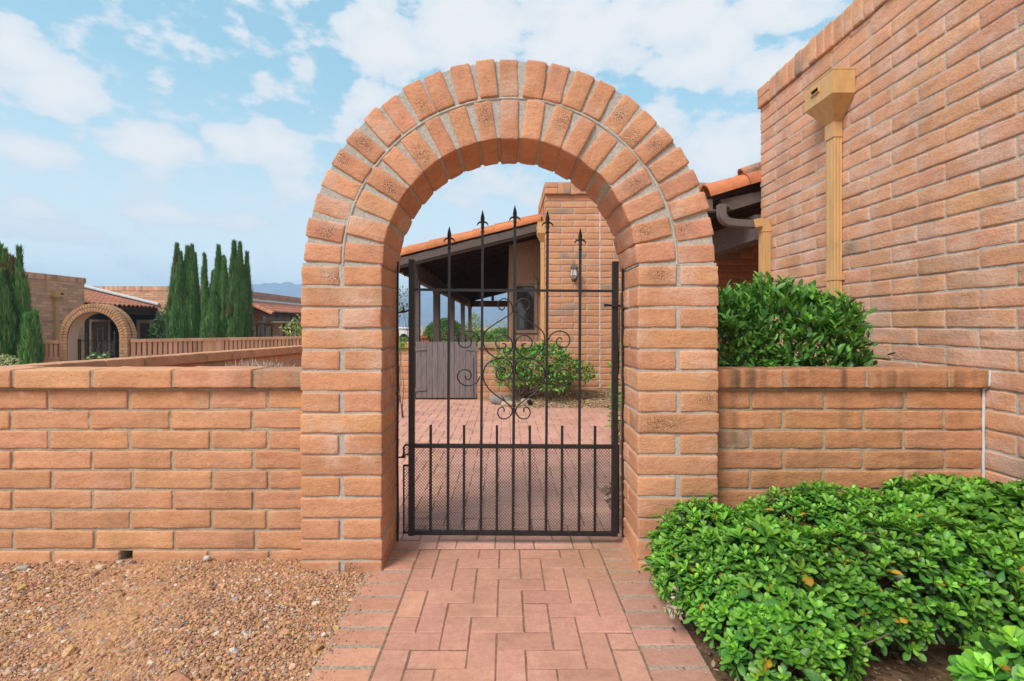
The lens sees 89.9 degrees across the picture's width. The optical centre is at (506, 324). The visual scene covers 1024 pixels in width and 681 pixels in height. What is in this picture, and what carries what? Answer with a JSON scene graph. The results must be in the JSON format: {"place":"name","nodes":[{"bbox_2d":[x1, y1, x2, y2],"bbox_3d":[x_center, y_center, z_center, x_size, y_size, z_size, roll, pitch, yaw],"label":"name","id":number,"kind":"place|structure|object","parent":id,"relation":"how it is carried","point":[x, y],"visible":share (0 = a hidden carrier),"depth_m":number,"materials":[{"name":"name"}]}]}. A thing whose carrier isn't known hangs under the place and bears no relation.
{"place":"outdoors","nodes":[
{"label":"outdoors","id":0,"kind":"place"},
{"bbox_2d":[0,327,501,680],"bbox_3d":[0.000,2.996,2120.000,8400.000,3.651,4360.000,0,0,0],"label":"ground","id":1,"kind":"structure","parent":0,"point":[141,609],"depth_m":2.04,"materials":[{"name":"brown gravel"}]},
{"bbox_2d":[0,354,20,365],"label":"plant","id":2,"kind":"object","parent":1,"relation":"on","point":[7,359],"visible":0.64,"depth_m":8.01,"materials":[{"name":"green plant"}]},
{"bbox_2d":[0,241,31,365],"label":"cypress tree","id":3,"kind":"object","parent":1,"relation":"on","point":[15,300],"visible":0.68,"depth_m":13.47,"materials":[{"name":"green plant"}]},
{"bbox_2d":[16,307,46,364],"bbox_3d":[-12.209,0.623,13.148,0.606,2.234,0.770,0,0,0],"label":"cypress tree","id":4,"kind":"object","parent":1,"relation":"on","point":[30,348],"visible":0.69,"depth_m":13.08,"materials":[{"name":"green plant"}]},
{"bbox_2d":[42,340,59,362],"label":"slatted wall","id":5,"kind":"structure","parent":1,"relation":"on","point":[51,350],"depth_m":15.93,"materials":[{"name":"brown wood"}]},
{"bbox_2d":[59,304,136,360],"bbox_3d":[-12.816,0.577,16.110,2.129,2.482,0.427,0,0,0],"label":"brick archway","id":6,"kind":"object","parent":1,"relation":"on","point":[75,319],"visible":0.78,"depth_m":15.91,"materials":[{"name":"brown brick"}]},
{"bbox_2d":[78,327,118,359],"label":"iron gate","id":7,"kind":"structure","parent":6,"relation":"attached to","point":[79,347],"depth_m":16.29,"materials":[{"name":"black metal"}]},
{"bbox_2d":[101,351,109,358],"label":"flower plant","id":8,"kind":"object","parent":1,"relation":"on","point":[105,355],"visible":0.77,"depth_m":14.59,"materials":[{"name":"green plant"}]},
{"bbox_2d":[0,366,302,562],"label":"brick wall","id":9,"kind":"structure","parent":1,"relation":"on","point":[102,464],"depth_m":2.60,"materials":[{"name":"orange brick"}]},
{"bbox_2d":[0,345,302,366],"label":"brick wall","id":10,"kind":"structure","parent":1,"relation":"on","point":[291,355],"depth_m":5.26,"materials":[{"name":"orange brick"}]},
{"bbox_2d":[141,307,166,354],"bbox_3d":[-14.197,0.473,21.089,1.662,2.639,1.410,0,0,0],"label":"shrub","id":11,"kind":"object","parent":1,"relation":"on","point":[155,327],"visible":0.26,"depth_m":20.80,"materials":[{"name":"green plant"}]},
{"bbox_2d":[24,271,302,359],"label":"brick house","id":12,"kind":"structure","parent":1,"relation":"on","point":[56,300],"depth_m":21.92,"materials":[{"name":"brick"}]},
{"bbox_2d":[89,320,110,359],"bbox_3d":[-17.356,0.756,21.920,0.894,1.969,0.060,0,0,0],"label":"door","id":13,"kind":"structure","parent":12,"relation":"in","point":[93,324],"depth_m":21.92,"materials":[{"name":"brown wood"}]},
{"bbox_2d":[137,320,153,345],"bbox_3d":[-15.442,0.348,21.920,0.686,1.133,0.060,0,0,0],"label":"window","id":14,"kind":"structure","parent":12,"relation":"in","point":[142,325],"depth_m":21.92,"materials":[{"name":"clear glass"}]},
{"bbox_2d":[257,325,272,336],"bbox_3d":[-12.630,0.865,26.850,0.060,1.750,1.700,0,0,0],"label":"sliding door","id":15,"kind":"structure","parent":12,"relation":"in","point":[268,329],"depth_m":27.13,"materials":[{"name":"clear glass"}]},
{"bbox_2d":[288,325,297,336],"bbox_3d":[-12.630,0.865,30.250,0.060,1.750,1.500,0,0,0],"label":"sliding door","id":16,"kind":"structure","parent":12,"relation":"in","point":[289,325],"depth_m":30.22,"materials":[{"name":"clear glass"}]},
{"bbox_2d":[164,242,200,353],"bbox_3d":[-12.976,-0.784,20.718,1.495,5.148,1.658,0,0,-42],"label":"cypress tree","id":17,"kind":"object","parent":1,"relation":"on","point":[183,316],"visible":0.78,"depth_m":20.32,"materials":[{"name":"green plant"}]},
{"bbox_2d":[198,243,228,337],"bbox_3d":[-11.321,-0.734,20.119,1.437,5.047,1.729,0,0,-31],"label":"cypress tree","id":18,"kind":"object","parent":1,"relation":"on","point":[213,299],"visible":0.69,"depth_m":19.97,"materials":[{"name":"green plant"}]},
{"bbox_2d":[130,336,301,356],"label":"slatted wall","id":19,"kind":"structure","parent":1,"relation":"on","point":[159,346],"depth_m":17.48,"materials":[{"name":"brown wood"}]},
{"bbox_2d":[224,238,253,337],"bbox_3d":[-10.237,-0.769,19.646,1.129,5.119,1.266,0,0,-19],"label":"cypress tree","id":20,"kind":"object","parent":1,"relation":"on","point":[239,313],"visible":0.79,"depth_m":19.44,"materials":[{"name":"green plant"}]},
{"bbox_2d":[217,358,299,366],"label":"dry grass","id":21,"kind":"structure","parent":1,"relation":"on","point":[255,363],"depth_m":4.39,"materials":[{"name":"beige plant"}]},
{"bbox_2d":[279,314,302,336],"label":"shrub","id":22,"kind":"object","parent":1,"relation":"on","point":[293,326],"visible":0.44,"depth_m":20.39,"materials":[{"name":"green plant"}]},
{"bbox_2d":[0,558,677,680],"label":"gravel","id":23,"kind":"structure","parent":1,"relation":"on","point":[13,641],"depth_m":2.06,"materials":[{"name":"brown gravel"}]},
{"bbox_2d":[16,565,30,570],"bbox_3d":[-2.371,1.193,2.519,0.059,0.024,0.033,0,0,0],"label":"stone","id":24,"kind":"object","parent":23,"relation":"on","point":[22,567],"visible":1,"depth_m":2.51,"materials":[{"name":"grey stone"}]},
{"bbox_2d":[95,564,106,570],"bbox_3d":[-1.979,1.183,2.500,0.043,0.028,0.033,0,0,0],"label":"stone","id":25,"kind":"object","parent":23,"relation":"on","point":[98,567],"visible":1,"depth_m":2.49,"materials":[{"name":"beige stone"}]},
{"bbox_2d":[203,555,210,560],"bbox_3d":[-1.500,1.169,2.570,0.032,0.024,0.026,0,0,0],"label":"stone","id":26,"kind":"object","parent":23,"relation":"on","point":[206,557],"visible":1,"depth_m":2.56,"materials":[{"name":"white stone"}]},
{"bbox_2d":[399,327,407,339],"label":"white trailer","id":27,"kind":"object","parent":1,"relation":"on","point":[402,332],"visible":0.16,"depth_m":42.00,"materials":[{"name":"paint"}]},
{"bbox_2d":[399,286,408,340],"bbox_3d":[-2.295,0.149,11.504,0.493,2.086,0.546,0,0,0],"label":"sapling","id":28,"kind":"object","parent":1,"relation":"on","point":[400,308],"visible":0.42,"depth_m":11.53,"materials":[{"name":"green plant"}]},
{"bbox_2d":[421,336,430,341],"bbox_3d":[-1.784,0.713,11.000,0.311,0.956,0.280,0,0,0],"label":"brick planter","id":29,"kind":"object","parent":1,"relation":"on","point":[425,338],"visible":0.05,"depth_m":10.90,"materials":[{"name":"orange brick"}]},
{"bbox_2d":[422,317,467,345],"bbox_3d":[-2.934,0.657,24.545,2.277,2.073,2.252,0,0,0],"label":"clipped bush","id":30,"kind":"object","parent":1,"relation":"on","point":[428,331],"visible":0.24,"depth_m":23.98,"materials":[{"name":"green plant"}]},
{"bbox_2d":[399,342,544,399],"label":"brick wall","id":31,"kind":"structure","parent":1,"relation":"on","point":[489,378],"depth_m":8.20,"materials":[{"name":"orange brick"}]},
{"bbox_2d":[415,342,476,397],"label":"wooden gate","id":32,"kind":"structure","parent":31,"relation":"attached to","point":[431,369],"depth_m":8.19,"materials":[{"name":"grey wood"}]},
{"bbox_2d":[465,312,480,340],"bbox_3d":[-2.331,0.396,34.002,1.565,2.609,1.188,0,0,0],"label":"tree","id":33,"kind":"object","parent":1,"relation":"on","point":[473,319],"visible":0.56,"depth_m":33.91,"materials":[{"name":"green plant"}]},
{"bbox_2d":[460,329,506,346],"bbox_3d":[-1.242,0.898,28.016,3.004,1.575,2.033,0,0,13],"label":"hedge","id":34,"kind":"object","parent":1,"relation":"on","point":[489,337],"visible":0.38,"depth_m":27.70,"materials":[{"name":"green plant"}]},
{"bbox_2d":[485,326,506,341],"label":"hedge","id":35,"kind":"object","parent":1,"relation":"on","point":[501,331],"visible":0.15,"depth_m":29.70,"materials":[{"name":"green plant"}]},
{"bbox_2d":[485,317,506,331],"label":"desert tree","id":36,"kind":"object","parent":1,"relation":"on","point":[497,325],"visible":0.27,"depth_m":47.83,"materials":[{"name":"green plant"}]},
{"bbox_2d":[300,59,718,573],"bbox_3d":[0.017,-0.025,2.676,2.034,2.533,0.416,0,0,0],"label":"brick archway","id":37,"kind":"object","parent":1,"relation":"on","point":[620,160],"visible":0.94,"depth_m":2.48,"materials":[{"name":"orange brick"}]},
{"bbox_2d":[398,206,620,536],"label":"iron gate","id":38,"kind":"structure","parent":37,"relation":"attached to","point":[412,445],"depth_m":2.77,"materials":[{"name":"black metal"}]},
{"bbox_2d":[486,389,620,523],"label":"mulch","id":39,"kind":"object","parent":1,"relation":"on","point":[599,391],"visible":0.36,"depth_m":7.66,"materials":[{"name":"stone"}]},
{"bbox_2d":[489,394,503,404],"bbox_3d":[-0.141,1.132,7.753,0.237,0.164,0.195,0,0,0],"label":"rock","id":40,"kind":"object","parent":39,"relation":"on","point":[494,399],"visible":0.71,"depth_m":7.67,"materials":[{"name":"stone"}]},
{"bbox_2d":[501,401,511,406],"bbox_3d":[0.015,1.161,7.550,0.182,0.084,0.150,0,0,0],"label":"rock","id":41,"kind":"object","parent":39,"relation":"on","point":[503,404],"visible":0.72,"depth_m":7.49,"materials":[{"name":"stone"}]},
{"bbox_2d":[504,397,511,400],"bbox_3d":[0.023,1.159,7.847,0.200,0.118,0.184,0,0,0],"label":"rock","id":42,"kind":"object","parent":39,"relation":"on","point":[507,398],"visible":0.25,"depth_m":7.77,"materials":[{"name":"stone"}]},
{"bbox_2d":[520,398,532,403],"bbox_3d":[0.305,1.141,7.600,0.187,0.104,0.149,0,0,0],"label":"rock","id":43,"kind":"object","parent":39,"relation":"on","point":[525,401],"visible":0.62,"depth_m":7.54,"materials":[{"name":"stone"}]},
{"bbox_2d":[490,339,598,400],"bbox_3d":[0.534,0.753,7.734,1.648,1.126,0.788,0,0,0],"label":"shrub","id":44,"kind":"object","parent":39,"relation":"on","point":[520,393],"visible":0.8,"depth_m":7.59,"materials":[{"name":"green plant"}]},
{"bbox_2d":[716,271,895,366],"bbox_3d":[1.577,0.424,3.205,1.298,1.541,0.967,0,0,0],"label":"shrub","id":45,"kind":"object","parent":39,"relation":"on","point":[810,315],"visible":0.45,"depth_m":2.94,"materials":[{"name":"green plant"}]},
{"bbox_2d":[399,0,1023,491],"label":"brick house","id":46,"kind":"structure","parent":1,"relation":"on","point":[885,176],"depth_m":3.33,"materials":[{"name":"brick"}]},
{"bbox_2d":[516,283,536,332],"bbox_3d":[0.353,-0.309,9.426,0.441,0.915,0.068,0,0,0],"label":"window","id":47,"kind":"structure","parent":46,"relation":"in","point":[522,326],"depth_m":9.44,"materials":[{"name":"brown glass"}]},
{"bbox_2d":[570,260,578,281],"bbox_3d":[1.049,-0.842,8.037,0.139,0.345,0.228,0,0,-22],"label":"wall lantern","id":48,"kind":"object","parent":46,"relation":"attached to","point":[574,274],"depth_m":7.96,"materials":[{"name":"white glass"}]},
{"bbox_2d":[716,366,991,558],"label":"brick wall","id":49,"kind":"structure","parent":1,"relation":"on","point":[786,427],"depth_m":2.60,"materials":[{"name":"orange brick"}]},
{"bbox_2d":[251,282,506,326],"bbox_3d":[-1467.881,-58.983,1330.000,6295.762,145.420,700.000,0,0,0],"label":"mountains","id":50,"kind":"structure","parent":0,"point":[490,314],"depth_m":1249.03,"materials":[{"name":"blue"}]},
{"bbox_2d":[0,0,852,292],"label":"sky","id":51,"kind":"structure","parent":0,"point":[131,130],"materials":[{"name":"blue"}]},
{"bbox_2d":[399,352,621,548],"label":"pavement","id":52,"kind":"structure","parent":0,"point":[488,542],"depth_m":4.22,"materials":[{"name":"brick"}]},
{"bbox_2d":[399,335,407,417],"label":"plant","id":53,"kind":"object","parent":52,"relation":"on","point":[402,348],"visible":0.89,"depth_m":6.57,"materials":[{"name":"green plant"}]},
{"bbox_2d":[604,343,621,442],"bbox_3d":[1.157,0.646,5.198,0.326,1.091,0.316,0,0,30],"label":"vine","id":54,"kind":"object","parent":52,"relation":"on","point":[619,394],"visible":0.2,"depth_m":5.19,"materials":[{"name":"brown plant"}]},
{"bbox_2d":[307,541,715,680],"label":"path","id":55,"kind":"structure","parent":0,"point":[515,614],"depth_m":2.05,"materials":[{"name":"brick"}]},
{"bbox_2d":[657,558,1022,680],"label":"hedge soil","id":56,"kind":"structure","parent":0,"point":[939,664],"depth_m":1.82,"materials":[{"name":"brown soil"}]},
{"bbox_2d":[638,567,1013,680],"bbox_3d":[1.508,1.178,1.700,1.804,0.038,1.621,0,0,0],"label":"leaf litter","id":57,"kind":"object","parent":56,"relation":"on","point":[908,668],"visible":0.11,"depth_m":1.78,"materials":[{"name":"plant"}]},
{"bbox_2d":[640,478,1023,680],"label":"hedge shrub","id":58,"kind":"object","parent":56,"relation":"on","point":[765,620],"visible":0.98,"depth_m":1.77,"materials":[{"name":"green plant"}]},
{"bbox_2d":[660,586,690,620],"bbox_3d":[0.648,1.052,1.934,0.129,0.128,0.087,0,0,0],"label":"dry twig","id":59,"kind":"object","parent":58,"relation":"on","point":[671,608],"visible":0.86,"depth_m":1.93,"materials":[{"name":"beige plant"}]},
{"bbox_2d":[874,477,919,583],"bbox_3d":[1.803,0.944,2.344,0.185,0.496,0.222,0,0,0],"label":"shrub","id":60,"kind":"object","parent":56,"relation":"on","point":[895,481],"visible":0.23,"depth_m":2.34,"materials":[{"name":"green plant"}]},
{"bbox_2d":[873,472,1023,624],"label":"hedge shrub","id":61,"kind":"object","parent":56,"relation":"on","point":[984,505],"visible":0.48,"depth_m":2.08,"materials":[{"name":"green plant"}]},
{"bbox_2d":[945,625,1023,680],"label":"hedge shrub","id":62,"kind":"object","parent":56,"relation":"on","point":[989,657],"visible":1,"depth_m":1.34,"materials":[{"name":"green plant"}]}
]}

